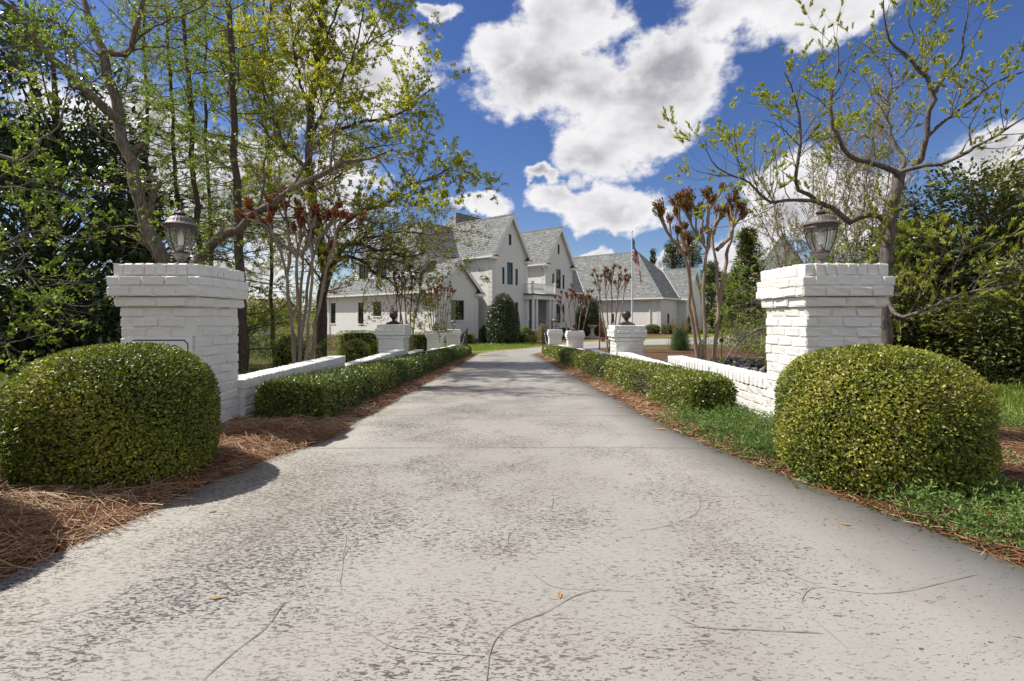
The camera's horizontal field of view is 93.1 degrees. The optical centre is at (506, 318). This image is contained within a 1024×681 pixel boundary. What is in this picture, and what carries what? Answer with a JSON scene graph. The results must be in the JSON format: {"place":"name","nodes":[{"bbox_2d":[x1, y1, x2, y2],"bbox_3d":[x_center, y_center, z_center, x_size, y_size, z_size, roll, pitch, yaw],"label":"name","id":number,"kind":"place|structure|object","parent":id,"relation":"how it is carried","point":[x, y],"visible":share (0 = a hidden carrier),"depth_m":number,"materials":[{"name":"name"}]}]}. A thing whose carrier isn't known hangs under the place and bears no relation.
{"place":"outdoors","nodes":[
{"label":"outdoors","id":0,"kind":"place"},
{"bbox_2d":[0,319,1020,414],"bbox_3d":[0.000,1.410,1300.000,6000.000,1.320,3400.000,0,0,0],"label":"ground","id":1,"kind":"structure","parent":0,"point":[645,347],"depth_m":34.46,"materials":[{"name":"green plant"}]},
{"bbox_2d":[0,0,130,371],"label":"birch like tree","id":2,"kind":"object","parent":1,"relation":"on","point":[36,23],"visible":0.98,"depth_m":8.10,"materials":[{"name":"green plant"}]},
{"bbox_2d":[0,0,194,374],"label":"magnolia","id":3,"kind":"object","parent":1,"relation":"on","point":[108,320],"visible":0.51,"depth_m":12.96,"materials":[{"name":"green plant"}]},
{"bbox_2d":[84,0,204,298],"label":"bald cypress","id":4,"kind":"object","parent":1,"relation":"on","point":[159,29],"visible":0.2,"depth_m":17.96,"materials":[{"name":"green plant"}]},
{"bbox_2d":[5,290,317,328],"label":"woods","id":5,"kind":"object","parent":1,"relation":"on","point":[265,308],"visible":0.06,"depth_m":62.43,"materials":[{"name":"green plant"}]},
{"bbox_2d":[2,351,342,398],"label":"grass","id":6,"kind":"structure","parent":1,"relation":"on","point":[255,364],"depth_m":15.44,"materials":[{"name":"plant"}]},
{"bbox_2d":[106,263,248,423],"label":"brick pillar","id":7,"kind":"structure","parent":1,"relation":"on","point":[200,303],"depth_m":4.48,"materials":[{"name":"brick"}]},
{"bbox_2d":[127,336,192,364],"bbox_3d":[-3.188,0.357,4.461,0.595,0.386,0.022,0,0,0],"label":"number plaque","id":8,"kind":"object","parent":7,"relation":"attached to","point":[184,342],"visible":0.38,"depth_m":4.45,"materials":[{"name":"white paint"}]},
{"bbox_2d":[161,206,199,263],"bbox_3d":[-3.250,-0.818,4.840,0.321,0.620,0.321,0,0,0],"label":"lantern","id":9,"kind":"object","parent":7,"relation":"on","point":[180,222],"visible":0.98,"depth_m":4.79,"materials":[{"name":"metal"}]},
{"bbox_2d":[35,323,338,359],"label":"undergrowth","id":10,"kind":"object","parent":1,"relation":"on","point":[269,344],"visible":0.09,"depth_m":21.41,"materials":[{"name":"plant"}]},
{"bbox_2d":[122,0,253,326],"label":"bald cypress","id":11,"kind":"object","parent":1,"relation":"on","point":[155,107],"visible":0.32,"depth_m":15.47,"materials":[{"name":"green plant"}]},
{"bbox_2d":[118,0,281,319],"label":"bald cypress","id":12,"kind":"object","parent":1,"relation":"on","point":[191,154],"visible":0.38,"depth_m":14.43,"materials":[{"name":"green plant"}]},
{"bbox_2d":[0,392,407,579],"bbox_3d":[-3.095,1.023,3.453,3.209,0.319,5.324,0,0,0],"label":"pine straw","id":13,"kind":"object","parent":1,"relation":"on","point":[242,439],"visible":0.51,"depth_m":2.75,"materials":[{"name":"plant"}]},
{"bbox_2d":[0,371,26,483],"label":"loose shrub","id":14,"kind":"object","parent":13,"relation":"on","point":[4,378],"visible":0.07,"depth_m":3.14,"materials":[{"name":"green plant"}]},
{"bbox_2d":[0,341,221,492],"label":"boxwood ball","id":15,"kind":"object","parent":13,"relation":"on","point":[119,412],"visible":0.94,"depth_m":2.93,"materials":[{"name":"green plant"}]},
{"bbox_2d":[253,345,471,421],"bbox_3d":[-2.285,1.308,15.658,1.080,1.433,21.529,0,0,0],"label":"clipped hedge","id":16,"kind":"object","parent":13,"relation":"on","point":[323,393],"visible":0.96,"depth_m":5.93,"materials":[{"name":"green plant"}]},
{"bbox_2d":[334,352,477,419],"bbox_3d":[-1.854,1.512,16.288,0.838,0.972,21.574,0,0,0],"label":"pine straw","id":17,"kind":"object","parent":13,"relation":"on","point":[382,400],"visible":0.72,"depth_m":8.19,"materials":[{"name":"plant"}]},
{"bbox_2d":[0,0,414,280],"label":"leaning tree","id":18,"kind":"object","parent":1,"relation":"on","point":[144,208],"visible":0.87,"depth_m":10.07,"materials":[{"name":"green plant"}]},
{"bbox_2d":[151,0,289,351],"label":"bald cypress","id":19,"kind":"object","parent":1,"relation":"on","point":[186,138],"visible":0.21,"depth_m":16.99,"materials":[{"name":"green plant"}]},
{"bbox_2d":[119,0,327,373],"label":"bald cypress","id":20,"kind":"object","parent":1,"relation":"on","point":[244,332],"visible":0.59,"depth_m":12.96,"materials":[{"name":"green plant"}]},
{"bbox_2d":[251,329,270,358],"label":"shrub","id":21,"kind":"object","parent":1,"relation":"on","point":[262,346],"depth_m":21.50,"materials":[{"name":"plant"}]},
{"bbox_2d":[209,0,317,360],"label":"bald cypress","id":22,"kind":"object","parent":1,"relation":"on","point":[270,280],"visible":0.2,"depth_m":19.92,"materials":[{"name":"green plant"}]},
{"bbox_2d":[247,299,302,324],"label":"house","id":23,"kind":"structure","parent":1,"relation":"on","point":[296,320],"depth_m":89.28,"materials":[{"name":"white brick"}]},
{"bbox_2d":[272,333,308,367],"bbox_3d":[-6.439,1.088,14.452,1.121,1.364,1.173,0,0,0],"label":"photinia","id":24,"kind":"object","parent":1,"relation":"on","point":[286,359],"visible":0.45,"depth_m":14.20,"materials":[{"name":"green plant"}]},
{"bbox_2d":[237,356,345,419],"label":"garden wall","id":25,"kind":"structure","parent":1,"relation":"on","point":[247,384],"depth_m":5.81,"materials":[{"name":"brick"}]},
{"bbox_2d":[234,186,366,363],"bbox_3d":[-3.818,-0.601,9.321,2.299,3.936,1.203,0,0,-11],"label":"crape myrtle","id":26,"kind":"object","parent":1,"relation":"on","point":[333,214],"visible":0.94,"depth_m":9.36,"materials":[{"name":"brown plant"}]},
{"bbox_2d":[187,0,508,358],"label":"spreading oak","id":27,"kind":"object","parent":1,"relation":"on","point":[320,77],"visible":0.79,"depth_m":16.99,"materials":[{"name":"green plant"}]},
{"bbox_2d":[339,337,372,362],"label":"pale shrub","id":28,"kind":"object","parent":1,"relation":"on","point":[353,350],"visible":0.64,"depth_m":16.70,"materials":[{"name":"green plant"}]},
{"bbox_2d":[336,330,378,355],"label":"hedge","id":29,"kind":"object","parent":1,"relation":"on","point":[369,337],"visible":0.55,"depth_m":23.21,"materials":[{"name":"green plant"}]},
{"bbox_2d":[345,349,405,365],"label":"garden wall","id":30,"kind":"structure","parent":1,"relation":"on","point":[391,353],"depth_m":11.18,"materials":[{"name":"brick"}]},
{"bbox_2d":[375,324,410,353],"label":"brick pillar","id":31,"kind":"structure","parent":1,"relation":"on","point":[392,336],"depth_m":13.50,"materials":[{"name":"brick"}]},
{"bbox_2d":[386,311,401,323],"bbox_3d":[-3.220,-0.030,13.850,0.370,0.380,0.370,0,0,0],"label":"ball finial","id":32,"kind":"object","parent":31,"relation":"on","point":[393,315],"visible":0.98,"depth_m":13.76,"materials":[{"name":"brown metal"}]},
{"bbox_2d":[395,267,404,322],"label":"crape myrtle","id":33,"kind":"object","parent":1,"relation":"on","point":[401,293],"visible":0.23,"depth_m":20.85,"materials":[{"name":"beige plant"}]},
{"bbox_2d":[392,265,423,350],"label":"crape myrtle","id":34,"kind":"object","parent":1,"relation":"on","point":[411,289],"visible":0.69,"depth_m":16.63,"materials":[{"name":"beige plant"}]},
{"bbox_2d":[408,349,423,353],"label":"garden wall","id":35,"kind":"structure","parent":1,"relation":"on","point":[416,351],"depth_m":15.72,"materials":[{"name":"brick"}]},
{"bbox_2d":[408,332,426,351],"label":"hedge","id":36,"kind":"object","parent":1,"relation":"on","point":[420,341],"visible":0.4,"depth_m":27.20,"materials":[{"name":"green plant"}]},
{"bbox_2d":[425,330,444,349],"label":"brick pillar","id":37,"kind":"structure","parent":1,"relation":"on","point":[432,338],"depth_m":23.20,"materials":[{"name":"brick"}]},
{"bbox_2d":[422,279,456,338],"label":"crape myrtle","id":38,"kind":"object","parent":1,"relation":"on","point":[442,289],"visible":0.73,"depth_m":25.91,"materials":[{"name":"beige plant"}]},
{"bbox_2d":[445,329,461,345],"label":"brick pillar","id":39,"kind":"structure","parent":1,"relation":"on","point":[453,337],"depth_m":27.60,"materials":[{"name":"brick"}]},
{"bbox_2d":[326,212,706,341],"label":"white brick house","id":40,"kind":"structure","parent":1,"relation":"on","point":[532,273],"depth_m":46.17,"materials":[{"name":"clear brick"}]},
{"bbox_2d":[330,303,335,323],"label":"window","id":41,"kind":"structure","parent":40,"relation":"in","point":[333,306],"depth_m":47.54,"materials":[{"name":"black glass"}]},
{"bbox_2d":[357,302,363,324],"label":"window","id":42,"kind":"structure","parent":40,"relation":"in","point":[361,315],"depth_m":44.53,"materials":[{"name":"black glass"}]},
{"bbox_2d":[360,264,368,278],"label":"window","id":43,"kind":"structure","parent":40,"relation":"in","point":[366,272],"depth_m":46.19,"materials":[{"name":"black glass"}]},
{"bbox_2d":[372,302,380,316],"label":"window","id":44,"kind":"structure","parent":40,"relation":"in","point":[379,303],"depth_m":42.93,"materials":[{"name":"black glass"}]},
{"bbox_2d":[451,300,464,320],"bbox_3d":[-4.042,-0.657,39.895,0.160,1.718,1.597,0,0,39],"label":"window","id":45,"kind":"structure","parent":40,"relation":"in","point":[460,306],"depth_m":39.93,"materials":[{"name":"black glass"}]},
{"bbox_2d":[507,262,513,285],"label":"window","id":46,"kind":"structure","parent":40,"relation":"in","point":[509,265],"depth_m":43.98,"materials":[{"name":"black glass"}]},
{"bbox_2d":[515,269,518,285],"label":"window","id":47,"kind":"structure","parent":40,"relation":"in","point":[516,270],"depth_m":44.77,"materials":[{"name":"black glass"}]},
{"bbox_2d":[556,269,560,289],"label":"window","id":48,"kind":"structure","parent":40,"relation":"in","point":[557,270],"depth_m":50.13,"materials":[{"name":"black glass"}]},
{"bbox_2d":[556,304,560,323],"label":"window","id":49,"kind":"structure","parent":40,"relation":"in","point":[557,305],"depth_m":50.18,"materials":[{"name":"black glass"}]},
{"bbox_2d":[327,331,723,350],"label":"house bed","id":50,"kind":"object","parent":1,"relation":"on","point":[564,339],"visible":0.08,"depth_m":40.82,"materials":[{"name":"brown soil"}]},
{"bbox_2d":[446,332,475,344],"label":"hedge","id":51,"kind":"object","parent":50,"relation":"on","point":[470,339],"visible":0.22,"depth_m":36.14,"materials":[{"name":"green plant"}]},
{"bbox_2d":[478,324,488,342],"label":"bush","id":52,"kind":"object","parent":50,"relation":"on","point":[482,334],"visible":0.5,"depth_m":38.24,"materials":[{"name":"green plant"}]},
{"bbox_2d":[485,292,520,343],"bbox_3d":[-0.271,-0.044,37.574,2.892,4.084,2.901,0,0,0],"label":"holly cone","id":53,"kind":"object","parent":50,"relation":"on","point":[502,323],"visible":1,"depth_m":36.78,"materials":[{"name":"green plant"}]},
{"bbox_2d":[519,333,527,341],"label":"round bush","id":54,"kind":"object","parent":50,"relation":"on","point":[523,335],"visible":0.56,"depth_m":38.35,"materials":[{"name":"green plant"}]},
{"bbox_2d":[521,326,532,334],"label":"round bush","id":55,"kind":"object","parent":50,"relation":"on","point":[525,330],"visible":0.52,"depth_m":40.23,"materials":[{"name":"green plant"}]},
{"bbox_2d":[524,335,536,343],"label":"round bush","id":56,"kind":"object","parent":50,"relation":"on","point":[530,338],"visible":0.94,"depth_m":37.29,"materials":[{"name":"green plant"}]},
{"bbox_2d":[535,324,548,339],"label":"twiggy shrub","id":57,"kind":"object","parent":50,"relation":"on","point":[540,334],"visible":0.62,"depth_m":40.53,"materials":[{"name":"beige plant"}]},
{"bbox_2d":[575,297,601,335],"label":"holly cone","id":58,"kind":"object","parent":50,"relation":"on","point":[592,317],"visible":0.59,"depth_m":44.21,"materials":[{"name":"green plant"}]},
{"bbox_2d":[585,325,598,338],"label":"bird bath","id":59,"kind":"object","parent":50,"relation":"on","point":[592,335],"visible":0.99,"depth_m":41.71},
{"bbox_2d":[597,318,606,336],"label":"japanese maple","id":60,"kind":"object","parent":50,"relation":"on","point":[602,335],"visible":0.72,"depth_m":42.98,"materials":[{"name":"red plant"}]},
{"bbox_2d":[645,324,660,333],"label":"round bush","id":61,"kind":"object","parent":50,"relation":"on","point":[653,328],"visible":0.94,"depth_m":48.83,"materials":[{"name":"green plant"}]},
{"bbox_2d":[661,323,677,333],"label":"round bush","id":62,"kind":"object","parent":50,"relation":"on","point":[664,327],"visible":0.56,"depth_m":48.16,"materials":[{"name":"green plant"}]},
{"bbox_2d":[690,329,714,333],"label":"hedge","id":63,"kind":"object","parent":50,"relation":"on","point":[701,332],"visible":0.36,"depth_m":49.04,"materials":[{"name":"green plant"}]},
{"bbox_2d":[547,330,562,344],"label":"brick pillar","id":64,"kind":"structure","parent":1,"relation":"on","point":[555,337],"depth_m":26.90,"materials":[{"name":"brick"}]},
{"bbox_2d":[553,283,594,330],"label":"crape myrtle","id":65,"kind":"object","parent":1,"relation":"on","point":[575,295],"visible":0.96,"depth_m":33.02,"materials":[{"name":"beige plant"}]},
{"bbox_2d":[565,331,584,348],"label":"brick pillar","id":66,"kind":"structure","parent":1,"relation":"on","point":[575,339],"depth_m":22.37,"materials":[{"name":"brick"}]},
{"bbox_2d":[595,287,601,349],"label":"crape myrtle","id":67,"kind":"object","parent":1,"relation":"on","point":[599,301],"visible":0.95,"depth_m":17.04,"materials":[{"name":"beige plant"}]},
{"bbox_2d":[589,349,609,354],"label":"garden wall","id":68,"kind":"structure","parent":1,"relation":"on","point":[596,350],"depth_m":15.38,"materials":[{"name":"brick"}]},
{"bbox_2d":[607,325,646,355],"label":"brick pillar","id":69,"kind":"structure","parent":1,"relation":"on","point":[627,338],"depth_m":12.20,"materials":[{"name":"brick"}]},
{"bbox_2d":[618,310,634,324],"bbox_3d":[3.100,-0.025,12.550,0.370,0.380,0.370,0,0,0],"label":"ball finial","id":70,"kind":"object","parent":69,"relation":"on","point":[626,315],"visible":0.99,"depth_m":12.46,"materials":[{"name":"brown metal"}]},
{"bbox_2d":[631,231,632,322],"bbox_3d":[9.828,-2.460,38.000,0.180,8.897,0.175,0,0,0],"label":"flagpole","id":71,"kind":"object","parent":1,"relation":"on","point":[631,282],"visible":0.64,"depth_m":37.97,"materials":[{"name":"metal"}]},
{"bbox_2d":[632,237,641,282],"bbox_3d":[10.230,-4.498,37.956,0.785,3.733,0.480,0,0,0],"label":"flag","id":72,"kind":"object","parent":71,"relation":"attached to","point":[635,257],"visible":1,"depth_m":37.94,"materials":[{"name":"fabric"}]},
{"bbox_2d":[618,352,667,364],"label":"garden wall","id":73,"kind":"structure","parent":1,"relation":"on","point":[629,355],"depth_m":10.77,"materials":[{"name":"brick"}]},
{"bbox_2d":[649,248,657,266],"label":"conifer","id":74,"kind":"object","parent":1,"relation":"on","point":[652,252],"visible":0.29,"depth_m":77.81,"materials":[{"name":"green plant"}]},
{"bbox_2d":[658,239,685,270],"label":"conifer","id":75,"kind":"object","parent":1,"relation":"on","point":[672,251],"visible":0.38,"depth_m":73.60,"materials":[{"name":"green plant"}]},
{"bbox_2d":[683,229,709,310],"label":"conifer","id":76,"kind":"object","parent":1,"relation":"on","point":[697,259],"visible":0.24,"depth_m":75.57,"materials":[{"name":"green plant"}]},
{"bbox_2d":[700,259,723,328],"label":"conifer","id":77,"kind":"object","parent":1,"relation":"on","point":[710,293],"visible":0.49,"depth_m":65.28,"materials":[{"name":"green plant"}]},
{"bbox_2d":[668,356,766,419],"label":"garden wall","id":78,"kind":"structure","parent":1,"relation":"on","point":[751,385],"depth_m":5.80,"materials":[{"name":"brick"}]},
{"bbox_2d":[719,276,744,329],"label":"conifer","id":79,"kind":"object","parent":1,"relation":"on","point":[728,304],"visible":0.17,"depth_m":59.72,"materials":[{"name":"green plant"}]},
{"bbox_2d":[722,226,765,335],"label":"conifer","id":80,"kind":"object","parent":1,"relation":"on","point":[746,245],"visible":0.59,"depth_m":43.65,"materials":[{"name":"green plant"}]},
{"bbox_2d":[722,309,766,330],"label":"tall hedge","id":81,"kind":"object","parent":1,"relation":"on","point":[723,323],"visible":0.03,"depth_m":53.81,"materials":[{"name":"green plant"}]},
{"bbox_2d":[718,233,803,328],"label":"neighbour house","id":82,"kind":"structure","parent":1,"relation":"on","point":[732,251],"depth_m":56.80,"materials":[{"name":"grey"}]},
{"bbox_2d":[542,357,1023,567],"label":"straw bed","id":83,"kind":"object","parent":1,"relation":"on","point":[859,500],"visible":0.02,"depth_m":2.84,"materials":[{"name":"plant"}]},
{"bbox_2d":[541,344,739,416],"bbox_3d":[2.201,1.292,15.918,0.965,1.469,21.420,0,0,0],"label":"clipped hedge","id":84,"kind":"object","parent":83,"relation":"on","point":[683,386],"visible":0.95,"depth_m":6.47,"materials":[{"name":"green plant"}]},
{"bbox_2d":[534,353,758,436],"bbox_3d":[2.010,1.495,15.790,1.110,1.006,22.586,0,0,0],"label":"pine straw","id":85,"kind":"object","parent":83,"relation":"on","point":[632,400],"visible":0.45,"depth_m":7.35,"materials":[{"name":"plant"}]},
{"bbox_2d":[771,342,1004,501],"bbox_3d":[2.492,0.670,3.278,1.251,1.024,1.232,0,0,0],"label":"boxwood ball","id":86,"kind":"object","parent":83,"relation":"on","point":[874,413],"visible":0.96,"depth_m":2.88,"materials":[{"name":"green plant"}]},
{"bbox_2d":[601,348,1004,383],"bbox_3d":[11.373,1.686,21.750,16.247,0.756,25.500,0,0,0],"label":"island bed","id":87,"kind":"object","parent":1,"relation":"on","point":[660,354],"visible":0.13,"depth_m":28.54,"materials":[{"name":"brown soil"}]},
{"bbox_2d":[589,262,630,351],"bbox_3d":[6.511,-0.667,30.018,2.744,5.635,1.675,0,0,0],"label":"crape myrtle","id":88,"kind":"object","parent":87,"relation":"on","point":[605,275],"visible":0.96,"depth_m":29.89,"materials":[{"name":"beige plant"}]},
{"bbox_2d":[660,318,691,348],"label":"ornamental grass","id":89,"kind":"object","parent":87,"relation":"on","point":[678,325],"depth_m":33.13,"materials":[{"name":"plant"}]},
{"bbox_2d":[669,326,690,350],"bbox_3d":[11.287,1.359,31.481,1.527,1.804,1.475,0,0,0],"label":"young pine","id":90,"kind":"object","parent":87,"relation":"on","point":[680,341],"visible":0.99,"depth_m":31.27,"materials":[{"name":"plant"}]},
{"bbox_2d":[652,181,749,362],"bbox_3d":[3.744,-0.648,9.488,2.453,4.018,0.842,0,0,-20],"label":"crape myrtle","id":91,"kind":"object","parent":87,"relation":"on","point":[683,200],"visible":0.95,"depth_m":9.38,"materials":[{"name":"beige plant"}]},
{"bbox_2d":[733,243,913,367],"bbox_3d":[9.429,-0.300,13.761,5.664,3.785,2.983,0,0,23],"label":"green shrub","id":92,"kind":"object","parent":87,"relation":"on","point":[756,341],"visible":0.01,"depth_m":14.55,"materials":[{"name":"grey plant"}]},
{"bbox_2d":[697,218,949,369],"bbox_3d":[6.745,-0.384,10.856,5.535,3.621,2.718,0,0,0],"label":"willowy shrub","id":93,"kind":"object","parent":87,"relation":"on","point":[754,291],"visible":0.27,"depth_m":10.50,"materials":[{"name":"green plant"}]},
{"bbox_2d":[710,48,945,282],"bbox_3d":[8.559,-3.046,12.707,5.785,9.154,2.936,0,0,-13],"label":"bare thicket","id":94,"kind":"object","parent":87,"relation":"on","point":[777,229],"visible":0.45,"depth_m":12.77,"materials":[{"name":"beige plant"}]},
{"bbox_2d":[843,221,1023,377],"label":"evergreen shrub","id":95,"kind":"object","parent":87,"relation":"on","point":[908,338],"visible":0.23,"depth_m":10.34,"materials":[{"name":"green plant"}]},
{"bbox_2d":[858,146,1023,359],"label":"evergreen tree","id":96,"kind":"object","parent":87,"relation":"on","point":[1006,199],"visible":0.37,"depth_m":11.18,"materials":[{"name":"green plant"}]},
{"bbox_2d":[912,235,1023,387],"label":"evergreen shrub","id":97,"kind":"object","parent":87,"relation":"on","point":[1004,323],"visible":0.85,"depth_m":9.36,"materials":[{"name":"green plant"}]},
{"bbox_2d":[685,315,944,355],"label":"undergrowth","id":98,"kind":"object","parent":1,"relation":"on","point":[746,346],"visible":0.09,"depth_m":28.66,"materials":[{"name":"plant"}]},
{"bbox_2d":[756,263,895,421],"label":"brick pillar","id":99,"kind":"structure","parent":1,"relation":"on","point":[811,307],"depth_m":4.47,"materials":[{"name":"brick"}]},
{"bbox_2d":[802,205,840,263],"bbox_3d":[3.110,-0.818,4.800,0.321,0.620,0.321,0,0,0],"label":"lantern","id":100,"kind":"object","parent":99,"relation":"on","point":[820,222],"visible":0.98,"depth_m":4.75,"materials":[{"name":"metal"}]},
{"bbox_2d":[652,401,1023,558],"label":"grass","id":101,"kind":"structure","parent":1,"relation":"on","point":[765,423],"depth_m":2.71,"materials":[{"name":"plant"}]},
{"bbox_2d":[657,0,1023,347],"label":"catkin tree","id":102,"kind":"object","parent":1,"relation":"on","point":[889,221],"visible":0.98,"depth_m":7.83,"materials":[{"name":"green plant"}]},
{"bbox_2d":[987,380,1023,429],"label":"grass","id":103,"kind":"structure","parent":1,"relation":"on","point":[1012,394],"depth_m":6.84,"materials":[{"name":"plant"}]},
{"bbox_2d":[0,335,1023,680],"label":"driveway","id":104,"kind":"structure","parent":0,"point":[472,517],"depth_m":2.00,"materials":[{"name":"concrete"}]},
{"bbox_2d":[542,326,547,345],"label":"iron gate","id":105,"kind":"structure","parent":104,"relation":"on","point":[544,337],"depth_m":28.73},
{"bbox_2d":[0,0,1023,318],"label":"sky","id":106,"kind":"structure","parent":0,"point":[565,99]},
{"bbox_2d":[472,334,732,353],"bbox_3d":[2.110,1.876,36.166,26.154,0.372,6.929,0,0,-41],"label":"front lawn","id":107,"kind":"structure","parent":0,"point":[524,347],"depth_m":33.49,"materials":[{"name":"plant"}]},
{"bbox_2d":[460,328,467,344],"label":"iron gate","id":108,"kind":"structure","parent":107,"relation":"on","point":[464,338],"depth_m":29.27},
{"bbox_2d":[408,341,541,350],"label":"grass","id":109,"kind":"structure","parent":107,"relation":"on","point":[476,346],"depth_m":34.68,"materials":[{"name":"plant"}]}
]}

